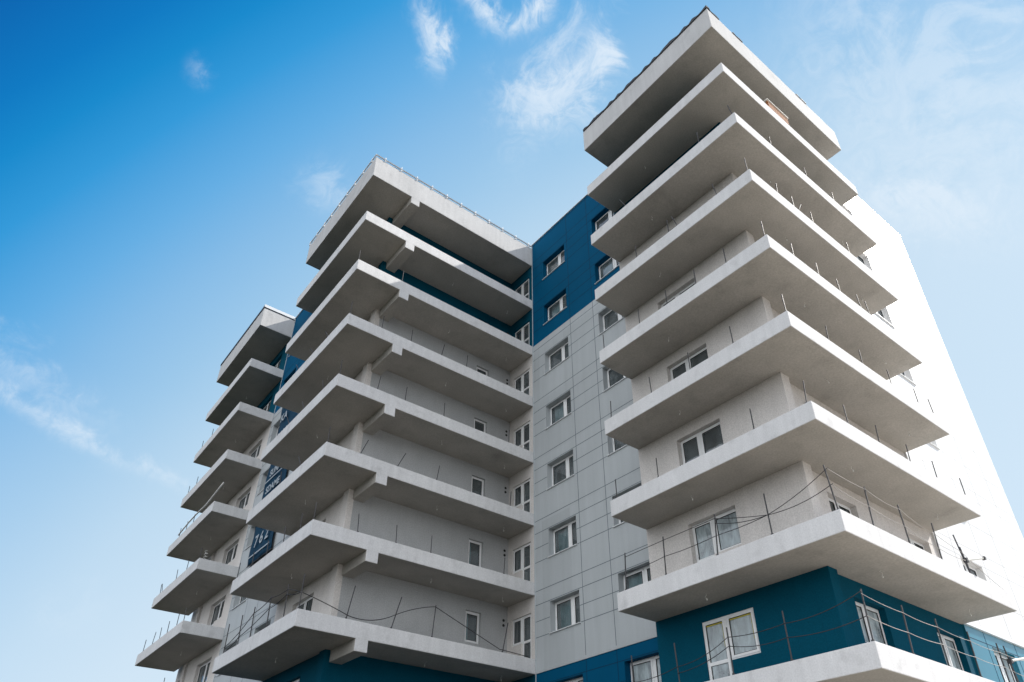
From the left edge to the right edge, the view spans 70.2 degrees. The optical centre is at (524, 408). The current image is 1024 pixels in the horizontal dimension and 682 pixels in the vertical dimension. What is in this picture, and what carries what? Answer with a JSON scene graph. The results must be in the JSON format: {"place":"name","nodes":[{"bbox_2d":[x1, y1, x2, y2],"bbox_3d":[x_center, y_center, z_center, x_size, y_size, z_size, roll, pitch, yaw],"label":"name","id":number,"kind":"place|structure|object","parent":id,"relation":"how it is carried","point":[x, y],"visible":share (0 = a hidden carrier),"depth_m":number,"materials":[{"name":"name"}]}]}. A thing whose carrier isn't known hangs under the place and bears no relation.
{"place":"outdoors","nodes":[
{"label":"outdoors","id":0,"kind":"place"},
{"bbox_2d":[0,0,1023,681],"label":"sky","id":1,"kind":"structure","parent":0,"point":[170,170],"materials":[{"name":"blue"}]},
{"bbox_3d":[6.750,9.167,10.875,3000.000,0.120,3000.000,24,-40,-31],"label":"ground","id":2,"kind":"structure","parent":0,"visible":0},
{"bbox_2d":[135,5,1023,681],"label":"apartment building","id":3,"kind":"structure","parent":2,"relation":"on","point":[701,301],"depth_m":25.36,"materials":[{"name":"white concrete"}]},
{"bbox_2d":[178,482,223,535],"bbox_3d":[-16.098,5.053,36.114,0.080,0.568,6.260,24,-41,-31],"label":"long pole","id":4,"kind":"object","parent":3,"relation":"on","point":[201,508],"visible":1,"depth_m":35.68,"materials":[{"name":"white metal"}]},
{"bbox_2d":[197,660,210,681],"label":"balcony door","id":5,"kind":"structure","parent":3,"relation":"in","point":[205,670],"depth_m":32.86,"materials":[{"name":"white plastic"}]},
{"bbox_2d":[204,599,224,667],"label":"balcony door","id":6,"kind":"structure","parent":3,"relation":"in","point":[219,610],"depth_m":34.30,"materials":[{"name":"white plastic"}]},
{"bbox_2d":[218,543,237,608],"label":"balcony door","id":7,"kind":"structure","parent":3,"relation":"in","point":[232,556],"depth_m":35.84,"materials":[{"name":"white plastic"}]},
{"bbox_2d":[231,597,245,609],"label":"window","id":8,"kind":"structure","parent":3,"relation":"in","point":[242,599],"depth_m":32.15,"materials":[{"name":"white plastic"}]},
{"bbox_2d":[230,492,249,554],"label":"balcony door","id":9,"kind":"structure","parent":3,"relation":"in","point":[246,496],"depth_m":37.10,"materials":[{"name":"white plastic"}]},
{"bbox_2d":[242,444,260,503],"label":"balcony door","id":10,"kind":"structure","parent":3,"relation":"in","point":[257,450],"depth_m":38.59,"materials":[{"name":"white plastic"}]},
{"bbox_2d":[253,401,270,457],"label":"balcony door","id":11,"kind":"structure","parent":3,"relation":"in","point":[268,405],"depth_m":40.12,"materials":[{"name":"white plastic"}]},
{"bbox_2d":[224,589,302,651],"bbox_3d":[-8.455,6.707,23.343,0.056,0.972,6.156,24,-41,-32],"label":"slack cable","id":12,"kind":"object","parent":3,"relation":"attached to","point":[263,614],"visible":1,"depth_m":23.39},
{"bbox_2d":[246,408,298,567],"bbox_3d":[-11.364,2.819,33.534,0.141,8.649,2.950,24,-40,-31],"label":"hanging banner","id":13,"kind":"object","parent":3,"relation":"hanging from","point":[262,537],"visible":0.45,"depth_m":32.71,"materials":[{"name":"blue fabric"}]},
{"bbox_2d":[296,597,312,609],"bbox_3d":[-7.692,7.561,25.346,0.088,1.852,1.760,24,-40,-31],"label":"balcony door","id":14,"kind":"structure","parent":3,"relation":"in","point":[306,602],"depth_m":25.73,"materials":[{"name":"white plastic"}]},
{"bbox_2d":[303,592,527,656],"bbox_3d":[-3.156,6.833,23.556,8.523,0.994,0.025,24,-40,-31],"label":"slack cable","id":15,"kind":"object","parent":3,"relation":"attached to","point":[409,610],"visible":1,"depth_m":23.38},
{"bbox_2d":[464,611,478,643],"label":"window","id":16,"kind":"structure","parent":3,"relation":"in","point":[472,619],"depth_m":26.98,"materials":[{"name":"white plastic"}]},
{"bbox_2d":[468,540,481,566],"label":"window","id":17,"kind":"structure","parent":3,"relation":"in","point":[474,552],"depth_m":29.25,"materials":[{"name":"white plastic"}]},
{"bbox_2d":[471,476,483,495],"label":"window","id":18,"kind":"structure","parent":3,"relation":"in","point":[477,485],"depth_m":30.80,"materials":[{"name":"white plastic"}]},
{"bbox_2d":[474,419,485,432],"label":"window","id":19,"kind":"structure","parent":3,"relation":"in","point":[482,426],"depth_m":31.64,"materials":[{"name":"white plastic"}]},
{"bbox_2d":[476,367,486,375],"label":"window","id":20,"kind":"structure","parent":3,"relation":"in","point":[485,372],"depth_m":33.11,"materials":[{"name":"white plastic"}]},
{"bbox_2d":[513,614,530,657],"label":"balcony door","id":21,"kind":"structure","parent":3,"relation":"in","point":[524,630],"depth_m":26.93,"materials":[{"name":"white plastic"}]},
{"bbox_2d":[513,542,530,624],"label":"balcony door","id":22,"kind":"structure","parent":3,"relation":"in","point":[524,563],"depth_m":28.46,"materials":[{"name":"white plastic"}]},
{"bbox_2d":[514,421,529,496],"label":"balcony door","id":23,"kind":"structure","parent":3,"relation":"in","point":[522,441],"depth_m":31.41,"materials":[{"name":"white plastic"}]},
{"bbox_2d":[515,322,528,390],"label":"balcony door","id":24,"kind":"structure","parent":3,"relation":"in","point":[522,330],"depth_m":34.42,"materials":[{"name":"white plastic"}]},
{"bbox_2d":[514,479,530,557],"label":"balcony door","id":25,"kind":"structure","parent":3,"relation":"in","point":[523,499],"depth_m":29.97,"materials":[{"name":"white plastic"}]},
{"bbox_2d":[515,369,529,440],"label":"balcony door","id":26,"kind":"structure","parent":3,"relation":"in","point":[525,390],"depth_m":32.89,"materials":[{"name":"white plastic"}]},
{"bbox_2d":[516,279,528,344],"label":"balcony door","id":27,"kind":"structure","parent":3,"relation":"in","point":[524,291],"depth_m":36.05,"materials":[{"name":"white plastic"}]},
{"bbox_2d":[542,250,564,279],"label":"window","id":28,"kind":"structure","parent":3,"relation":"in","point":[559,259],"depth_m":35.18,"materials":[{"name":"white plastic"}]},
{"bbox_2d":[543,294,566,325],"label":"window","id":29,"kind":"structure","parent":3,"relation":"in","point":[560,304],"depth_m":33.52,"materials":[{"name":"white plastic"}]},
{"bbox_2d":[544,342,568,374],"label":"window","id":30,"kind":"structure","parent":3,"relation":"in","point":[561,354],"depth_m":32.12,"materials":[{"name":"white plastic"}]},
{"bbox_2d":[545,395,571,429],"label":"window","id":31,"kind":"structure","parent":3,"relation":"in","point":[562,409],"depth_m":30.42,"materials":[{"name":"white plastic"}]},
{"bbox_2d":[546,454,573,489],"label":"window","id":32,"kind":"structure","parent":3,"relation":"in","point":[562,470],"depth_m":29.13,"materials":[{"name":"white plastic"}]},
{"bbox_2d":[547,520,577,557],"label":"window","id":33,"kind":"structure","parent":3,"relation":"in","point":[564,537],"depth_m":27.29,"materials":[{"name":"white plastic"}]},
{"bbox_2d":[549,593,580,633],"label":"window","id":34,"kind":"structure","parent":3,"relation":"in","point":[567,611],"depth_m":25.71,"materials":[{"name":"white plastic"}]},
{"bbox_2d":[565,677,582,681],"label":"window","id":35,"kind":"structure","parent":3,"relation":"in","point":[580,679],"depth_m":23.93,"materials":[{"name":"white plastic"}]},
{"bbox_2d":[595,210,613,230],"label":"window","id":36,"kind":"structure","parent":3,"relation":"in","point":[609,214],"depth_m":33.08,"materials":[{"name":"white plastic"}]},
{"bbox_2d":[595,257,618,284],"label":"window","id":37,"kind":"structure","parent":3,"relation":"in","point":[611,264],"depth_m":31.33,"materials":[{"name":"white plastic"}]},
{"bbox_2d":[599,310,624,335],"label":"window","id":38,"kind":"structure","parent":3,"relation":"in","point":[611,317],"depth_m":30.34,"materials":[{"name":"white plastic"}]},
{"bbox_2d":[603,369,626,392],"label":"window","id":39,"kind":"structure","parent":3,"relation":"in","point":[613,377],"depth_m":29.13,"materials":[{"name":"white plastic"}]},
{"bbox_2d":[607,438,626,455],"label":"window","id":40,"kind":"structure","parent":3,"relation":"in","point":[617,445],"depth_m":26.74,"materials":[{"name":"white plastic"}]},
{"bbox_2d":[613,520,624,527],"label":"window","id":41,"kind":"structure","parent":3,"relation":"in","point":[620,521],"depth_m":24.64,"materials":[{"name":"white plastic"}]},
{"bbox_2d":[623,565,650,589],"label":"window","id":42,"kind":"structure","parent":3,"relation":"in","point":[643,575],"depth_m":23.60,"materials":[{"name":"white plastic"}]},
{"bbox_2d":[630,655,661,681],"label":"window","id":43,"kind":"structure","parent":3,"relation":"in","point":[647,668],"depth_m":21.85,"materials":[{"name":"white plastic"}]},
{"bbox_2d":[661,281,707,377],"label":"balcony door","id":44,"kind":"structure","parent":3,"relation":"in","point":[697,360],"depth_m":24.00,"materials":[{"name":"white plastic"}]},
{"bbox_2d":[670,347,722,459],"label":"balcony door","id":45,"kind":"structure","parent":3,"relation":"in","point":[713,439],"depth_m":22.65,"materials":[{"name":"plastic"}]},
{"bbox_2d":[680,422,739,548],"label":"balcony door","id":46,"kind":"structure","parent":3,"relation":"in","point":[699,436],"depth_m":21.54,"materials":[{"name":"white plastic"}]},
{"bbox_2d":[692,508,749,640],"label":"balcony door","id":47,"kind":"structure","parent":3,"relation":"in","point":[703,551],"depth_m":20.06,"materials":[{"name":"white plastic"}]},
{"bbox_2d":[626,468,832,572],"bbox_3d":[4.783,2.936,18.076,0.075,0.552,6.374,23,-40,-31],"label":"slack cable","id":48,"kind":"object","parent":3,"relation":"attached to","point":[735,522],"visible":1,"depth_m":17.62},
{"bbox_2d":[702,607,760,679],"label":"balcony door","id":49,"kind":"structure","parent":3,"relation":"in","point":[720,666],"depth_m":18.38,"materials":[{"name":"white plastic"}]},
{"bbox_2d":[638,591,866,681],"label":"slack cable","id":50,"kind":"object","parent":3,"relation":"attached to","point":[762,644],"visible":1,"depth_m":15.99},
{"bbox_2d":[764,98,788,124],"bbox_3d":[9.314,-10.854,26.772,1.320,0.455,0.150,24,-40,-31],"label":"timber formwork","id":51,"kind":"object","parent":3,"relation":"on","point":[775,109],"visible":0.88,"depth_m":26.71,"materials":[{"name":"wood"}]},
{"bbox_2d":[828,498,873,616],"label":"balcony door","id":52,"kind":"structure","parent":3,"relation":"in","point":[831,501],"depth_m":19.28,"materials":[{"name":"white plastic"}]},
{"bbox_2d":[856,256,865,264],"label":"window","id":53,"kind":"structure","parent":3,"relation":"in","point":[858,257],"depth_m":31.21,"materials":[{"name":"white plastic"}]},
{"bbox_2d":[855,601,886,644],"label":"balcony door","id":54,"kind":"structure","parent":3,"relation":"in","point":[860,607],"depth_m":17.73,"materials":[{"name":"white plastic"}]},
{"bbox_2d":[875,310,895,328],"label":"window","id":55,"kind":"structure","parent":3,"relation":"in","point":[881,315],"depth_m":28.99,"materials":[{"name":"white plastic"}]},
{"bbox_2d":[900,372,915,385],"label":"window","id":56,"kind":"structure","parent":3,"relation":"in","point":[902,374],"depth_m":27.26,"materials":[{"name":"white plastic"}]},
{"bbox_2d":[827,468,1003,589],"bbox_3d":[9.896,3.137,18.011,8.242,0.962,0.028,24,-41,-31],"label":"slack cable","id":57,"kind":"object","parent":3,"relation":"attached to","point":[905,526],"visible":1,"depth_m":17.67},
{"bbox_2d":[907,538,946,643],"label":"balcony door","id":58,"kind":"structure","parent":3,"relation":"in","point":[913,542],"depth_m":21.55,"materials":[{"name":"white plastic"}]},
{"bbox_2d":[861,593,1022,675],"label":"slack cable","id":59,"kind":"object","parent":3,"relation":"attached to","point":[935,642],"visible":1,"depth_m":15.96,"materials":[{"name":"grey metal"}]},
{"bbox_2d":[937,633,963,670],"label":"balcony door","id":60,"kind":"structure","parent":3,"relation":"in","point":[950,656],"depth_m":19.82,"materials":[{"name":"white plastic"}]},
{"bbox_2d":[962,562,977,576],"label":"window","id":61,"kind":"structure","parent":3,"relation":"in","point":[972,570],"depth_m":23.40,"materials":[{"name":"white plastic"}]},
{"bbox_2d":[959,547,986,573],"bbox_3d":[11.904,4.221,19.115,0.792,1.136,0.134,9,-35,-14],"label":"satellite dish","id":62,"kind":"object","parent":3,"relation":"attached to","point":[972,559],"visible":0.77,"depth_m":19.22,"materials":[{"name":"white metal"}]},
{"bbox_2d":[994,652,1015,681],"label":"window","id":63,"kind":"structure","parent":3,"relation":"in","point":[1010,673],"depth_m":21.60,"materials":[{"name":"white plastic"}]},
{"bbox_2d":[1003,646,1023,681],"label":"bracket arm","id":64,"kind":"object","parent":3,"relation":"attached to","point":[1010,661],"visible":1,"depth_m":18.04}
]}

